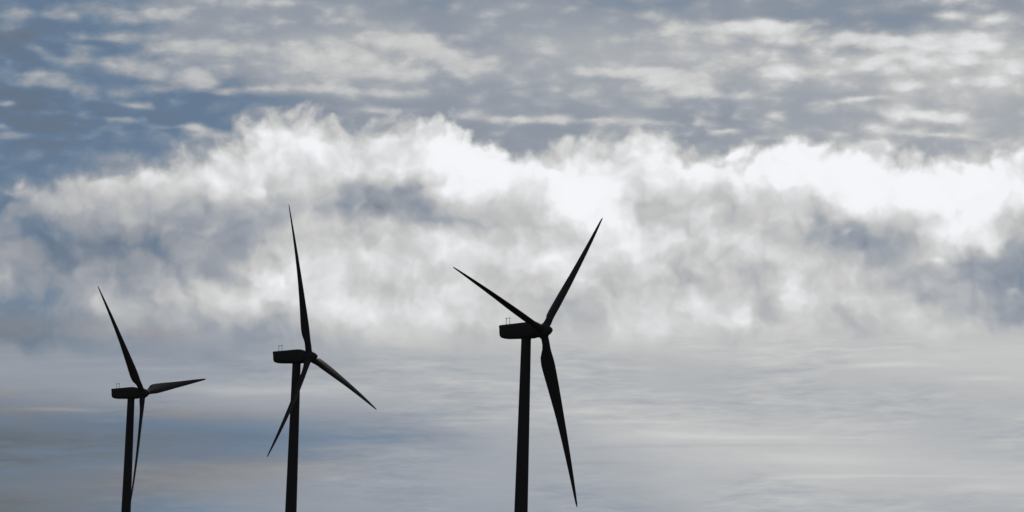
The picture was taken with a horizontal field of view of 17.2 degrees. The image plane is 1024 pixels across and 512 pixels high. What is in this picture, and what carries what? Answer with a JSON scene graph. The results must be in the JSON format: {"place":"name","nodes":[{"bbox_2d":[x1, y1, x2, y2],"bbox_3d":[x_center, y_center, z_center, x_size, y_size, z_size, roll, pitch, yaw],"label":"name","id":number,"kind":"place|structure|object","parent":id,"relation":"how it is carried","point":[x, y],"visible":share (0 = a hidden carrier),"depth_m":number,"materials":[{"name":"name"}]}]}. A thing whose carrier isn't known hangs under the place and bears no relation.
{"place":"outdoors","nodes":[
{"label":"outdoors","id":0,"kind":"place"},
{"bbox_2d":[0,0,1023,511],"label":"sky","id":1,"kind":"structure","parent":0,"point":[798,286],"materials":[{"name":"grey"}]},
{"bbox_3d":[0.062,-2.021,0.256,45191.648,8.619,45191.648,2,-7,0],"label":"ground","id":2,"kind":"structure","parent":0,"visible":0},
{"bbox_2d":[98,287,205,511],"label":"wind turbine","id":3,"kind":"object","parent":2,"relation":"on","point":[132,394],"visible":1,"depth_m":1040.51,"materials":[{"name":"paint"}]},
{"bbox_2d":[267,206,376,511],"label":"wind turbine","id":4,"kind":"object","parent":2,"relation":"on","point":[296,358],"visible":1,"depth_m":882.28,"materials":[{"name":"paint"}]},
{"bbox_2d":[453,218,602,511],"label":"wind turbine","id":5,"kind":"object","parent":2,"relation":"on","point":[527,330],"visible":1,"depth_m":754.16,"materials":[{"name":"paint"}]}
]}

